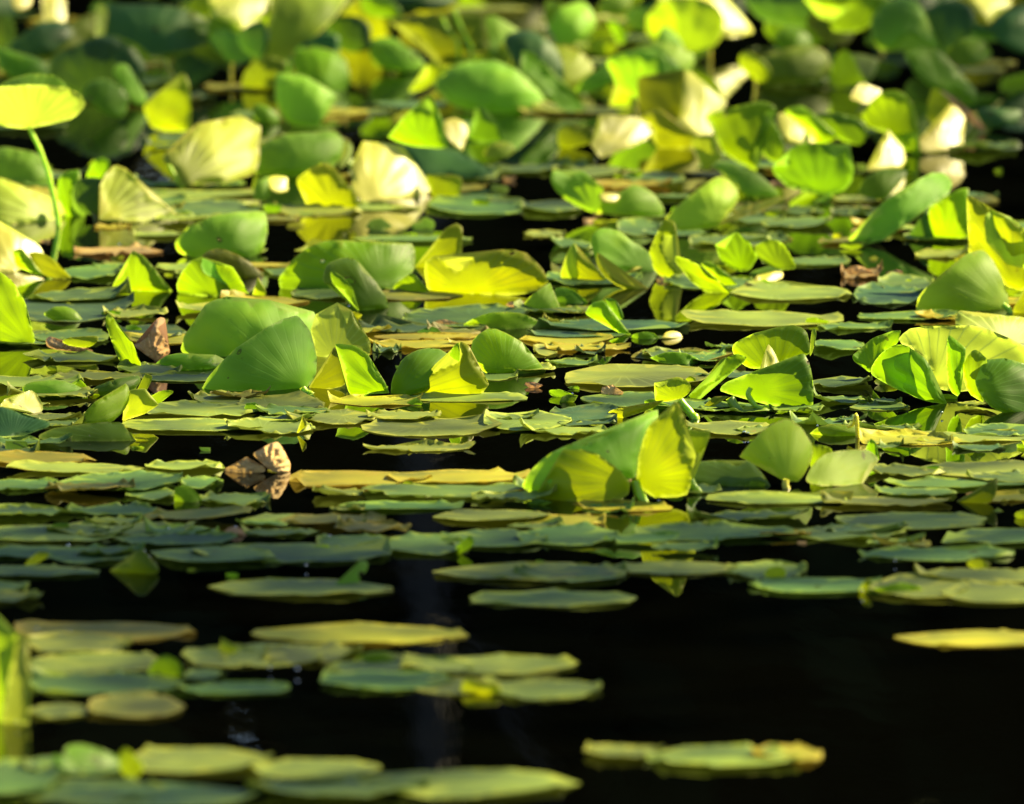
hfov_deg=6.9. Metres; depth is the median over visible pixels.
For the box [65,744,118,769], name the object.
lily leaf
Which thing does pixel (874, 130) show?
lily pad
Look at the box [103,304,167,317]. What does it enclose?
lily pad
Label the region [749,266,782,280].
lily leaf
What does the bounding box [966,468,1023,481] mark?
lily pad
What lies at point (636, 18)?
lily leaf
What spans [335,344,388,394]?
lily leaf
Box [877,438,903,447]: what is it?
lily pad
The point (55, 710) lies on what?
lily pad
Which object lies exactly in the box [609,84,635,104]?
lily leaf
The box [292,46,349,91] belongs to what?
lily leaf
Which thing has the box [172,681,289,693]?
lily pad
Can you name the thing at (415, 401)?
leaf fragment
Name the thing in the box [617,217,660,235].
lily pad
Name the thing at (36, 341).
lily pad
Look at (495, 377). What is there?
lily pad
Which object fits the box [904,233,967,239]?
lily pad
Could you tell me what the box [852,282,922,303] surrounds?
lily pad
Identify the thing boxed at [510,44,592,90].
lily leaf
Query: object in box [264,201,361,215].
lily pad
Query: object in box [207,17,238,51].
lily leaf
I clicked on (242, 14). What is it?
lily leaf
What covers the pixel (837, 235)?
leaf fragment
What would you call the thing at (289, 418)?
lily pad
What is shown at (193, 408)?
lily pad
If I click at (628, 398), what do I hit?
lily pad
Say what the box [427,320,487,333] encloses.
lily pad
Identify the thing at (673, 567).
lily pad
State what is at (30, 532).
lily pad
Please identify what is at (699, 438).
lily leaf
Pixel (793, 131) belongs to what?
lily leaf
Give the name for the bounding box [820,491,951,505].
lily pad
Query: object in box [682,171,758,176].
lily pad
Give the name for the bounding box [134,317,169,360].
withered leaf
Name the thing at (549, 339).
lily pad
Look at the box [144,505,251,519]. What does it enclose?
lily pad
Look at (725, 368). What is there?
lily leaf
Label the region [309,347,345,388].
lily leaf
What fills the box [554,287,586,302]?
lily leaf
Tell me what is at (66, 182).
lily leaf
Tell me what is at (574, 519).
lily pad
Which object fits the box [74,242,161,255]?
lily pad
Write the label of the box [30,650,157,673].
lily pad
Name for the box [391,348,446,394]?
lily leaf
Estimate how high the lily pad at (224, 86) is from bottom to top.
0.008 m
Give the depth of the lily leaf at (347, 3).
17.30 m
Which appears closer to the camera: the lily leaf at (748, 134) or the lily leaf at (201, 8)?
the lily leaf at (748, 134)
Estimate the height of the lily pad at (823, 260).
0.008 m
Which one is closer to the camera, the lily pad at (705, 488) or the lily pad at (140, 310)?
the lily pad at (705, 488)
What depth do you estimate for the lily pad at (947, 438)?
11.47 m
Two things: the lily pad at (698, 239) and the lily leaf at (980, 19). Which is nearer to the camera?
the lily pad at (698, 239)
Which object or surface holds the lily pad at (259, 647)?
on the water
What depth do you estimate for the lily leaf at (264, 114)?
15.43 m
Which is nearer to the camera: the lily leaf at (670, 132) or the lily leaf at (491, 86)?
the lily leaf at (670, 132)
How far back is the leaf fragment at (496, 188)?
14.38 m
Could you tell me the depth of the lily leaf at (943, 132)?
14.98 m
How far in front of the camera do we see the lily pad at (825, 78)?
16.15 m
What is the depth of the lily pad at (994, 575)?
10.35 m
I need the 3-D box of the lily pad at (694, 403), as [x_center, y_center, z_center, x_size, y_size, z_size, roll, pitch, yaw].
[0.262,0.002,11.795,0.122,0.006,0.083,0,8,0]
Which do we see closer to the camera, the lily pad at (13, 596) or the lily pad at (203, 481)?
the lily pad at (13, 596)
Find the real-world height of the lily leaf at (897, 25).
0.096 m
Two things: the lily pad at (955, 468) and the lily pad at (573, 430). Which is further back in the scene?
the lily pad at (573, 430)
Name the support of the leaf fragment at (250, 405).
on the lily pad at (193, 408)
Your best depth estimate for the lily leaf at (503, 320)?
12.63 m
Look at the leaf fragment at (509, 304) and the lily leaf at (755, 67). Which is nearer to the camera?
the leaf fragment at (509, 304)
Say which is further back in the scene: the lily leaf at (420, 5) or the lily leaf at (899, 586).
the lily leaf at (420, 5)
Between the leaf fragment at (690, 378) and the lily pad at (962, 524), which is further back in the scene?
the leaf fragment at (690, 378)
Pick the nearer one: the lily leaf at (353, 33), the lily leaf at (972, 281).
the lily leaf at (972, 281)
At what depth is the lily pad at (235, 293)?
12.94 m
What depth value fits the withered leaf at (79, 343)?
12.37 m
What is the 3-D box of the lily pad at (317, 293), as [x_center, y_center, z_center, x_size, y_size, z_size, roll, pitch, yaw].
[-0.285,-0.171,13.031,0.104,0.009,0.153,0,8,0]
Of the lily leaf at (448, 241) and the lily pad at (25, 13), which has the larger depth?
the lily pad at (25, 13)
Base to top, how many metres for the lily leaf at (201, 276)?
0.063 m
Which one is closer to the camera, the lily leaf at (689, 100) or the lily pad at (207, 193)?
the lily pad at (207, 193)
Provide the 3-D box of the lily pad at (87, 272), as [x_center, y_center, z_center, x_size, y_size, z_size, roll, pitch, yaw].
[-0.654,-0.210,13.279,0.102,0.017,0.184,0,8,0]
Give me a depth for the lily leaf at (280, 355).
11.98 m
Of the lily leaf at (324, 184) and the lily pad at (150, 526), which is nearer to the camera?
the lily pad at (150, 526)
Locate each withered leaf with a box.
[0,390,42,412]
[46,336,97,351]
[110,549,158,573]
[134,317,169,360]
[224,442,290,472]
[461,678,500,694]
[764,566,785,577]
[846,266,878,276]
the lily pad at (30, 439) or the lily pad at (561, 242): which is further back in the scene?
the lily pad at (561, 242)
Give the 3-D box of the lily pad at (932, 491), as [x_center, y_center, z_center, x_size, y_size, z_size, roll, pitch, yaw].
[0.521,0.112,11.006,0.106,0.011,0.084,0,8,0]
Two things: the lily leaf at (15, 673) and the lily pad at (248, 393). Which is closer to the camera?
the lily leaf at (15, 673)
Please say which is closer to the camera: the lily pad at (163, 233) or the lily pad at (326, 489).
the lily pad at (326, 489)
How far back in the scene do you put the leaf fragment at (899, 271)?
13.27 m
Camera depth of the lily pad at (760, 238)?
13.67 m
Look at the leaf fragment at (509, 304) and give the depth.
12.87 m
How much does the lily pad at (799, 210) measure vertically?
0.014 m
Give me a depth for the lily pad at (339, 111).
15.60 m
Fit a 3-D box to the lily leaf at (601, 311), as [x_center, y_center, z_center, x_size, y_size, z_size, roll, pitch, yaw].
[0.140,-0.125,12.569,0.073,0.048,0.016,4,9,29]
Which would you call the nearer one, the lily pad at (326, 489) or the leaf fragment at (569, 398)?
the lily pad at (326, 489)
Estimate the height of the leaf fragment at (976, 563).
0.013 m
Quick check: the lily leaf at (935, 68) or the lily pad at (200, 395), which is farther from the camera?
the lily leaf at (935, 68)
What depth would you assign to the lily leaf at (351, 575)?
10.30 m
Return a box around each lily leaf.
[0,0,19,19]
[0,13,15,48]
[0,48,47,78]
[0,147,52,185]
[0,178,64,224]
[0,222,43,272]
[0,272,34,345]
[0,407,49,435]
[0,617,30,722]
[7,20,72,56]
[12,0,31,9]
[13,249,71,278]
[22,380,80,396]
[25,551,48,564]
[37,12,95,61]
[39,422,135,440]
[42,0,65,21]
[44,306,81,321]
[48,36,146,95]
[52,755,81,771]
[57,170,84,215]
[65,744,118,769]
[72,378,85,386]
[73,177,101,220]
[82,78,128,116]
[82,383,128,423]
[86,157,109,178]
[90,0,117,13]
[94,375,139,395]
[95,3,208,79]
[99,165,176,222]
[105,313,140,365]
[112,36,149,60]
[113,64,146,104]
[113,251,171,291]
[119,748,143,777]
[123,388,158,419]
[138,373,151,389]
[144,73,190,131]
[146,49,191,68]
[148,655,181,675]
[152,390,172,403]
[156,353,223,369]
[163,115,260,188]
[174,485,202,501]
[175,211,267,257]
[177,257,248,296]
[179,0,189,7]
[181,296,314,356]
[186,0,225,17]
[202,248,263,277]
[202,316,316,392]
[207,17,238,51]
[208,0,270,28]
[210,30,252,81]
[220,638,238,652]
[238,21,268,58]
[242,56,286,90]
[252,278,265,295]
[253,104,279,123]
[254,176,287,199]
[255,131,352,175]
[259,0,271,25]
[263,0,346,73]
[275,73,339,126]
[279,240,415,289]
[286,32,340,73]
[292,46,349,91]
[297,163,357,207]
[297,416,306,432]
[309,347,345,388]
[311,303,370,356]
[322,257,387,310]
[327,15,370,51]
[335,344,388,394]
[336,561,367,583]
[337,0,352,15]
[340,0,393,39]
[352,141,430,200]
[355,651,395,661]
[361,0,402,16]
[369,37,424,71]
[388,96,447,147]
[389,8,488,67]
[391,0,455,10]
[391,143,492,178]
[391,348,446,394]
[394,273,429,291]
[410,60,440,90]
[415,223,462,266]
[417,0,458,12]
[419,342,488,393]
[424,249,547,294]
[426,174,461,195]
[434,60,547,112]
[443,118,468,150]
[455,535,473,553]
[463,312,536,329]
[468,107,503,141]
[471,328,545,373]
[483,42,510,65]
[484,142,514,159]
[485,15,519,66]
[504,30,563,86]
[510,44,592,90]
[521,51,584,114]
[522,402,695,501]
[524,283,559,311]
[543,1,594,45]
[545,0,591,46]
[551,170,663,217]
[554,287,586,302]
[558,124,593,147]
[560,244,577,277]
[574,62,614,93]
[574,243,605,279]
[586,300,630,334]
[587,39,616,55]
[591,115,653,158]
[591,228,654,272]
[596,253,648,288]
[597,0,631,14]
[605,298,622,318]
[607,20,625,43]
[607,49,669,117]
[608,377,699,418]
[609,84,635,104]
[626,0,664,31]
[631,332,658,338]
[634,41,694,70]
[637,70,726,135]
[641,109,695,147]
[646,0,723,61]
[649,46,683,71]
[649,219,682,276]
[650,352,700,363]
[657,27,683,47]
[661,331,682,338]
[666,177,783,230]
[675,256,731,292]
[687,354,745,398]
[689,429,709,493]
[691,135,721,170]
[694,460,769,485]
[701,261,736,284]
[704,396,742,411]
[705,0,752,55]
[706,101,783,170]
[708,357,725,375]
[713,162,778,196]
[715,232,757,271]
[720,354,813,408]
[732,325,815,368]
[739,51,770,100]
[740,419,812,488]
[745,0,813,26]
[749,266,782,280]
[754,239,795,269]
[759,45,829,85]
[760,344,778,368]
[764,21,823,46]
[772,143,853,200]
[774,26,811,49]
[777,112,816,144]
[785,106,836,142]
[805,0,888,31]
[806,12,854,60]
[806,449,878,485]
[810,413,864,437]
[810,445,831,466]
[815,113,866,144]
[829,50,864,87]
[848,172,951,244]
[850,54,878,86]
[851,83,880,103]
[852,330,900,371]
[857,579,871,592]
[858,168,906,200]
[862,90,920,154]
[865,32,883,53]
[866,130,904,171]
[866,439,878,458]
[867,582,921,594]
[871,0,939,50]
[871,344,946,403]
[899,325,1023,391]
[904,0,975,61]
[908,47,976,100]
[910,212,933,236]
[915,0,938,10]
[916,250,1023,312]
[919,104,964,152]
[927,88,984,130]
[928,188,968,239]
[946,38,990,66]
[946,335,965,395]
[955,311,1023,342]
[957,478,997,502]
[962,0,1002,41]
[962,350,986,401]
[966,195,1023,290]
[969,22,997,40]
[971,0,1011,21]
[975,358,1023,412]
[977,107,1021,127]
[989,6,1023,52]
[1015,510,1023,518]
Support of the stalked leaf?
on the water
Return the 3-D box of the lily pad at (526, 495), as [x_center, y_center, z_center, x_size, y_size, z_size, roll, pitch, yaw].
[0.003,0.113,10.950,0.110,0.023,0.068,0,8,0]
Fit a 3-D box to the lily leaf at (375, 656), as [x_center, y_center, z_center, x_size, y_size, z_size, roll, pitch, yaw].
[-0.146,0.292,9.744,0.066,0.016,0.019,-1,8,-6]
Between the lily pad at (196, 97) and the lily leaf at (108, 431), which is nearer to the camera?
the lily leaf at (108, 431)
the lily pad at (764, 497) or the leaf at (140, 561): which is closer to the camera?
the leaf at (140, 561)
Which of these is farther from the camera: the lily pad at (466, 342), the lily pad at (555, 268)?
the lily pad at (555, 268)
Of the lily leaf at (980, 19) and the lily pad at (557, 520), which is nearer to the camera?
the lily pad at (557, 520)
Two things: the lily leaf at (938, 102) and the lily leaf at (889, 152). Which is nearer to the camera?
the lily leaf at (889, 152)
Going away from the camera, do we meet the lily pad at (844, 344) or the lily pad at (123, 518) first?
the lily pad at (123, 518)
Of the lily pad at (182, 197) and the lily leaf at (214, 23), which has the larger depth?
the lily leaf at (214, 23)
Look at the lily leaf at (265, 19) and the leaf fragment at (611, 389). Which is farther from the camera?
the lily leaf at (265, 19)
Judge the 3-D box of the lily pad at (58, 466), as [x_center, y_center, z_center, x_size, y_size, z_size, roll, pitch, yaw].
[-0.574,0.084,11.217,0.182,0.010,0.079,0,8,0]
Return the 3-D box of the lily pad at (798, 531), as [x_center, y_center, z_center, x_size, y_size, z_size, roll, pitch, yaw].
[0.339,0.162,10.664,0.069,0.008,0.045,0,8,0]
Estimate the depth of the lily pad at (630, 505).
10.87 m
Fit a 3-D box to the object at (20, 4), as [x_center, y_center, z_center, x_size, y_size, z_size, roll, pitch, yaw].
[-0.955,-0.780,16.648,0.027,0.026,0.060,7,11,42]
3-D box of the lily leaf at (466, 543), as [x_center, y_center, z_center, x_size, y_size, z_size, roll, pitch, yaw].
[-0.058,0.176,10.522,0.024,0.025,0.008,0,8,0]
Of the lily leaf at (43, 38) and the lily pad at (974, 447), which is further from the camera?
the lily leaf at (43, 38)
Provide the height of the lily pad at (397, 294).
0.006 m
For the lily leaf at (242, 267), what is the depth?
13.23 m
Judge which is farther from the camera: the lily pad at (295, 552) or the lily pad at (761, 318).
the lily pad at (761, 318)
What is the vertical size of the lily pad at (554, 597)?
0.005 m
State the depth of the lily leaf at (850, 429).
11.53 m
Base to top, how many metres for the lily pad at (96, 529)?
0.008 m
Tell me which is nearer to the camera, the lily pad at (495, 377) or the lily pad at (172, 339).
the lily pad at (495, 377)
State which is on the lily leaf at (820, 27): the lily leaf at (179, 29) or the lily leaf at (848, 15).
the lily leaf at (848, 15)
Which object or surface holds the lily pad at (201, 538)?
on the water
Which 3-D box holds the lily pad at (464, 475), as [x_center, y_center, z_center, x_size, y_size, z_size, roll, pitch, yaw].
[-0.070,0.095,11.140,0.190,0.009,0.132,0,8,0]
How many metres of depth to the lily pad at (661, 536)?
10.61 m
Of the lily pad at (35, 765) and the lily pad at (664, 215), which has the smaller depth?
the lily pad at (35, 765)
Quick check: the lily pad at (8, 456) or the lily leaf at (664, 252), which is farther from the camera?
the lily leaf at (664, 252)
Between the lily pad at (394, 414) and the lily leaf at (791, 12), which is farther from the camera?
the lily leaf at (791, 12)
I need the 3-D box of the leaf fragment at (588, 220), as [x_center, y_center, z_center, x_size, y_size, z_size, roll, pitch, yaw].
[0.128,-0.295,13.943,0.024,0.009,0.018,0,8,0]
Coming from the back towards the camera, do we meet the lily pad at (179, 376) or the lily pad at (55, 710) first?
the lily pad at (179, 376)
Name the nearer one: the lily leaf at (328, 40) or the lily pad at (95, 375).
the lily pad at (95, 375)
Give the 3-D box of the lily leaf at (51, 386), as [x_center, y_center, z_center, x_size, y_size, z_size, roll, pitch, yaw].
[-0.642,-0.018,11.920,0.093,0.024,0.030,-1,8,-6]
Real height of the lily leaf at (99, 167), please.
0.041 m
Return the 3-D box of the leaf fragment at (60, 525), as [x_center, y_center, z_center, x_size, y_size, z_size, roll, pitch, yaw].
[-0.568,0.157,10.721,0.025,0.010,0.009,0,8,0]
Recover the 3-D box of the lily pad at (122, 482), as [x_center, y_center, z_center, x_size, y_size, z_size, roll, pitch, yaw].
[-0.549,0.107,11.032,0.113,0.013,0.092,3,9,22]
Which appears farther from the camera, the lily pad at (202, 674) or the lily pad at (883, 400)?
the lily pad at (883, 400)
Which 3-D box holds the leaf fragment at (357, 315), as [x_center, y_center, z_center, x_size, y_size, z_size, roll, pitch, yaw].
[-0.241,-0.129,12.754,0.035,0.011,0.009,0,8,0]
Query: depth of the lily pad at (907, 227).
13.82 m
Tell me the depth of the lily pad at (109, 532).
10.66 m
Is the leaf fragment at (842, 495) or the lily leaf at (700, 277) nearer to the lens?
the leaf fragment at (842, 495)
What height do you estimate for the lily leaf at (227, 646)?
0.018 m
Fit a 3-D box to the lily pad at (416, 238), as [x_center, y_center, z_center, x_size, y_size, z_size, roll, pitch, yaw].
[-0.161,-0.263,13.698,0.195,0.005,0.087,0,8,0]
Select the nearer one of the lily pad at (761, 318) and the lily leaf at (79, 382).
the lily leaf at (79, 382)
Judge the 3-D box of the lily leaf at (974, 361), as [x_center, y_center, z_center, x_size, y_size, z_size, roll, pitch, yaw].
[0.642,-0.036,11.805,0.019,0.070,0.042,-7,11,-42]
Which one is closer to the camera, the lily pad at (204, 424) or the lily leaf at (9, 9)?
the lily pad at (204, 424)
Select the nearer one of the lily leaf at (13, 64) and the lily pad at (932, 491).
the lily pad at (932, 491)
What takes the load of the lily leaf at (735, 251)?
on the water
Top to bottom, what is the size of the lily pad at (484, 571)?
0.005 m
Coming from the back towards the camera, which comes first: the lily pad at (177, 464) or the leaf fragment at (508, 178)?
the leaf fragment at (508, 178)
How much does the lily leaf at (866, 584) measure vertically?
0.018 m
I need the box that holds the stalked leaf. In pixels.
[0,74,84,226]
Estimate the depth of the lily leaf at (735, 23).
16.76 m
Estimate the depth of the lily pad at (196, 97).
15.80 m
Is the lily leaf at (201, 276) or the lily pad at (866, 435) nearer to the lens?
the lily pad at (866, 435)
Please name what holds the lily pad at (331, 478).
on the water
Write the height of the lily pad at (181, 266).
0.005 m
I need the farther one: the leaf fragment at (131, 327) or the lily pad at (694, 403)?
the leaf fragment at (131, 327)
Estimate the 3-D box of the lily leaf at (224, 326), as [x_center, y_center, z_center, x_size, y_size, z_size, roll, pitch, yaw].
[-0.378,-0.108,12.357,0.202,0.082,0.085,-1,8,-8]
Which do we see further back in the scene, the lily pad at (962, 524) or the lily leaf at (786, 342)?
the lily leaf at (786, 342)
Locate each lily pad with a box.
[0,124,66,127]
[0,336,64,343]
[0,373,83,386]
[0,432,72,444]
[0,437,39,451]
[0,449,96,462]
[0,477,57,489]
[0,503,77,515]
[0,524,117,540]
[0,545,103,557]
[0,563,99,575]
[0,580,29,590]
[0,589,42,601]
[0,758,62,793]
[0,777,166,801]
[6,459,142,472]
[7,381,97,396]
[15,620,196,640]
[17,11,41,14]
[22,349,117,361]
[22,755,122,775]
[23,411,84,419]
[24,292,133,321]
[27,186,57,196]
[27,276,131,300]
[28,16,79,21]
[28,631,132,653]
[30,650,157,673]
[30,665,186,693]
[30,703,91,717]
[33,330,49,333]
[34,328,108,341]
[39,415,85,425]
[42,782,265,803]
[45,478,135,490]
[46,370,142,379]
[46,519,195,538]
[47,525,108,533]
[49,541,144,563]
[53,165,91,177]
[58,469,182,490]
[64,263,123,278]
[66,501,156,515]
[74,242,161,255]
[75,523,133,535]
[76,543,141,554]
[84,512,142,524]
[87,690,184,717]
[92,262,124,270]
[95,222,130,228]
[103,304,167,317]
[116,531,237,544]
[117,359,182,373]
[119,324,186,337]
[122,418,262,430]
[125,331,184,343]
[125,486,173,499]
[127,89,215,99]
[129,94,200,101]
[134,229,180,236]
[134,744,272,772]
[135,174,246,187]
[140,371,212,381]
[142,76,172,84]
[144,136,173,146]
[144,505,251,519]
[144,517,218,534]
[145,459,224,469]
[146,57,173,65]
[147,400,258,415]
[150,189,253,197]
[150,546,275,562]
[155,213,220,219]
[155,261,190,269]
[156,134,182,141]
[159,131,187,135]
[159,193,189,203]
[166,198,261,215]
[170,201,184,208]
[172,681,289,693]
[176,301,208,310]
[179,475,223,487]
[181,644,266,666]
[182,669,226,679]
[187,390,262,403]
[191,537,390,562]
[200,490,270,505]
[204,83,274,89]
[208,577,392,595]
[210,385,270,397]
[219,643,323,665]
[220,290,306,304]
[224,417,315,433]
[231,109,282,116]
[236,519,287,525]
[237,390,324,411]
[240,523,319,534]
[241,513,298,524]
[244,202,284,206]
[245,774,429,796]
[249,758,380,780]
[250,262,290,266]
[251,622,467,642]
[256,403,329,414]
[259,413,315,420]
[260,137,275,143]
[263,263,286,274]
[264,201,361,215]
[264,640,363,663]
[266,215,299,220]
[275,107,368,115]
[277,511,385,524]
[284,408,376,423]
[289,470,432,486]
[291,287,340,298]
[294,246,307,251]
[312,484,364,494]
[316,533,398,546]
[320,669,454,689]
[323,113,347,120]
[325,653,473,674]
[327,391,422,405]
[330,502,365,509]
[334,517,410,531]
[340,499,464,509]
[341,173,351,177]
[347,158,354,166]
[350,200,419,210]
[352,235,471,241]
[358,314,485,331]
[361,108,394,113]
[361,414,501,435]
[361,769,578,798]
[362,100,446,106]
[362,482,523,497]
[363,324,391,332]
[363,438,475,450]
[366,409,440,418]
[369,338,454,347]
[372,342,401,352]
[374,332,477,339]
[383,289,463,299]
[387,467,530,482]
[388,531,462,554]
[399,652,577,674]
[402,303,528,326]
[411,677,500,693]
[412,391,527,401]
[427,194,524,213]
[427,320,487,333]
[430,183,487,191]
[433,509,549,520]
[433,562,622,580]
[439,528,547,546]
[448,338,471,344]
[449,5,528,10]
[469,588,636,606]
[471,484,556,499]
[475,162,500,178]
[482,676,601,699]
[483,369,517,380]
[484,409,571,430]
[487,197,521,202]
[490,156,574,171]
[498,409,538,418]
[508,516,563,528]
[513,299,583,312]
[513,474,524,487]
[513,560,626,581]
[516,521,619,545]
[519,105,617,113]
[519,362,555,369]
[519,416,606,434]
[520,332,613,343]
[521,199,581,211]
[524,229,565,236]
[526,513,605,525]
[527,329,624,336]
[531,317,688,330]
[533,101,638,112]
[533,344,556,355]
[542,312,577,322]
[544,341,630,349]
[546,272,641,284]
[546,355,598,364]
[548,159,587,170]
[549,403,617,420]
[550,234,591,248]
[551,257,641,272]
[552,166,625,175]
[556,305,610,312]
[558,414,616,425]
[565,364,708,386]
[573,499,671,510]
[575,43,622,46]
[575,343,605,354]
[581,391,654,406]
[582,498,634,512]
[584,742,662,756]
[589,58,608,64]
[594,14,626,21]
[597,177,672,188]
[604,530,679,542]
[612,35,650,40]
[615,561,736,574]
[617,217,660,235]
[623,170,684,181]
[629,214,668,216]
[631,347,733,361]
[634,520,793,540]
[642,346,706,357]
[643,229,708,235]
[643,483,721,492]
[644,743,798,765]
[651,536,718,550]
[655,193,690,197]
[659,397,745,408]
[664,273,752,288]
[679,346,725,360]
[681,309,843,325]
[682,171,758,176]
[686,420,769,434]
[687,504,808,521]
[689,231,788,246]
[695,369,751,377]
[698,158,775,167]
[698,402,778,411]
[705,341,733,347]
[706,490,846,504]
[709,230,772,240]
[724,560,806,578]
[726,208,785,222]
[731,281,851,300]
[732,201,789,211]
[734,204,824,214]
[736,423,773,434]
[747,576,881,592]
[749,47,779,50]
[751,743,821,760]
[760,529,810,533]
[761,255,850,265]
[762,216,833,227]
[768,403,824,410]
[772,525,905,539]
[784,142,795,150]
[789,410,860,425]
[810,73,829,82]
[813,375,872,386]
[813,384,867,402]
[815,339,864,349]
[817,319,893,329]
[818,237,870,242]
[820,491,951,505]
[820,521,907,532]
[829,206,864,214]
[833,195,892,200]
[835,511,986,528]
[836,409,868,420]
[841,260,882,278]
[848,209,928,214]
[850,400,909,409]
[851,217,865,225]
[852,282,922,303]
[854,420,921,429]
[857,203,876,211]
[857,309,957,319]
[858,544,1014,560]
[859,428,961,444]
[866,125,922,131]
[867,396,901,403]
[867,532,924,542]
[868,430,953,443]
[869,573,969,597]
[872,463,945,476]
[873,533,930,545]
[875,484,956,495]
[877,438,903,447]
[878,272,933,291]
[885,475,1023,487]
[894,629,1023,645]
[896,429,1023,441]
[900,225,913,228]
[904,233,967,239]
[914,563,1023,581]
[915,245,967,257]
[915,309,980,318]
[920,459,1023,476]
[938,195,999,202]
[940,580,1023,602]
[942,528,1023,543]
[945,192,998,197]
[949,139,1017,148]
[950,519,984,526]
[952,441,1005,450]
[955,66,1004,72]
[955,400,987,405]
[962,423,1023,435]
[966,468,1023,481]
[981,59,1015,64]
[992,489,1023,500]
[1008,297,1018,304]
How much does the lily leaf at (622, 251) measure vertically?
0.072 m
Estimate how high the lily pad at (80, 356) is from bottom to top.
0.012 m
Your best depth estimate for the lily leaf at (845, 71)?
16.04 m
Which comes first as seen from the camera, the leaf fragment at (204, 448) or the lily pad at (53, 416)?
the leaf fragment at (204, 448)
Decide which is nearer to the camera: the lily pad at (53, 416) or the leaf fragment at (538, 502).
the leaf fragment at (538, 502)
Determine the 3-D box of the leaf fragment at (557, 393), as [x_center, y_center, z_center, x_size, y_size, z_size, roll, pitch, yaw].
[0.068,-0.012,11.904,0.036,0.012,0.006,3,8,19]
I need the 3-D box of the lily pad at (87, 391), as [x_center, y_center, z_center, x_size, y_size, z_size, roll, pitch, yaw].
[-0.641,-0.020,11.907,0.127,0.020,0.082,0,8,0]
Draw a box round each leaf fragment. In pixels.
[5,441,27,448]
[47,366,56,370]
[51,523,69,527]
[101,310,120,314]
[110,256,123,258]
[126,325,140,329]
[131,446,144,448]
[134,437,148,440]
[199,447,209,450]
[224,527,246,535]
[226,573,238,576]
[244,402,257,411]
[263,204,281,212]
[287,222,305,226]
[306,239,321,246]
[342,232,356,239]
[353,312,361,317]
[365,218,391,230]
[406,398,422,404]
[411,217,434,228]
[417,327,440,333]
[436,320,456,323]
[440,538,462,540]
[473,199,488,204]
[490,184,508,191]
[503,176,516,180]
[506,301,525,306]
[525,382,542,387]
[526,499,551,504]
[549,389,571,396]
[560,394,577,402]
[583,218,596,222]
[593,218,608,222]
[601,385,622,394]
[628,171,642,177]
[645,399,669,408]
[657,277,663,281]
[686,376,695,383]
[702,519,719,524]
[714,257,727,266]
[750,481,765,486]
[765,211,779,215]
[769,180,784,184]
[805,317,829,322]
[829,491,853,499]
[832,233,841,236]
[840,242,863,248]
[854,164,866,169]
[874,379,887,384]
[886,270,902,273]
[920,466,938,468]
[943,394,957,398]
[967,558,990,567]
[1005,287,1022,295]
[1017,442,1023,447]
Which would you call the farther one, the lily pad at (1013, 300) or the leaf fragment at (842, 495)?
the lily pad at (1013, 300)
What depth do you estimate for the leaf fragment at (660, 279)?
13.18 m
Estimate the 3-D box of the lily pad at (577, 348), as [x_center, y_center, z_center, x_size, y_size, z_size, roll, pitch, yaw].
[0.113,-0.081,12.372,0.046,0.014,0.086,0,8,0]
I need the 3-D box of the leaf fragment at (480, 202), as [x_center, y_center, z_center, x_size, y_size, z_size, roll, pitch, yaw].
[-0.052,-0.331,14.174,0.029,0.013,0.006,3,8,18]
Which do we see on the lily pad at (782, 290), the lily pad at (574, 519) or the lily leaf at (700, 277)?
the lily leaf at (700, 277)
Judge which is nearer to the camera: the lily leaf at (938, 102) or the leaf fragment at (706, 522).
the leaf fragment at (706, 522)
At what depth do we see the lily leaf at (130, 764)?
9.03 m
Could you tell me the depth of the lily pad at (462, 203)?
14.16 m
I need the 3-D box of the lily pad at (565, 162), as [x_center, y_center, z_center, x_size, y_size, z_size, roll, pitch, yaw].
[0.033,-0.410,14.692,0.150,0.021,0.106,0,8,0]
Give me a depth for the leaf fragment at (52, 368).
12.18 m
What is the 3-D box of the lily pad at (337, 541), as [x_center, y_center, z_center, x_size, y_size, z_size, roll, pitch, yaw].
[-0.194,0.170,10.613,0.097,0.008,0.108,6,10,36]
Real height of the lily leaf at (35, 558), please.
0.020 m
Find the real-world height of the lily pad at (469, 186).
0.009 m
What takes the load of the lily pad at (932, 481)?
on the water
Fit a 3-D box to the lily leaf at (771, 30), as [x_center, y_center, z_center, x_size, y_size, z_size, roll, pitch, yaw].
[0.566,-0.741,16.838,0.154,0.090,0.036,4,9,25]
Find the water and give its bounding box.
[0,0,1023,803]
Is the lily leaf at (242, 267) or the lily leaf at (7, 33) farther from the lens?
the lily leaf at (7, 33)
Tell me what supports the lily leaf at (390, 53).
on the water
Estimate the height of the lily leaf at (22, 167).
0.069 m
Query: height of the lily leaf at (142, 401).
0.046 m
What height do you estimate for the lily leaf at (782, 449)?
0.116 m
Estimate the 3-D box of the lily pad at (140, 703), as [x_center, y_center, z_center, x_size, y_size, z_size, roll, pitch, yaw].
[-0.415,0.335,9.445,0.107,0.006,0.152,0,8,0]
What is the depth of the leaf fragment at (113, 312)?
12.76 m
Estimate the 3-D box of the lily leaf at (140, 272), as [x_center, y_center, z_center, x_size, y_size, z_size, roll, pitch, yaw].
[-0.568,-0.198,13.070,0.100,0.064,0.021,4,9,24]
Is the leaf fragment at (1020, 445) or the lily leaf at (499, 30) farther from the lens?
the lily leaf at (499, 30)
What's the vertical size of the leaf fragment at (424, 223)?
0.018 m
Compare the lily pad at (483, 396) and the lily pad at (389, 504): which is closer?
the lily pad at (389, 504)
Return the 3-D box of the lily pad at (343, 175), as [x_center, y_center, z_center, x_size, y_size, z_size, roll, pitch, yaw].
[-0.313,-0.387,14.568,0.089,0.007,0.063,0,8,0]

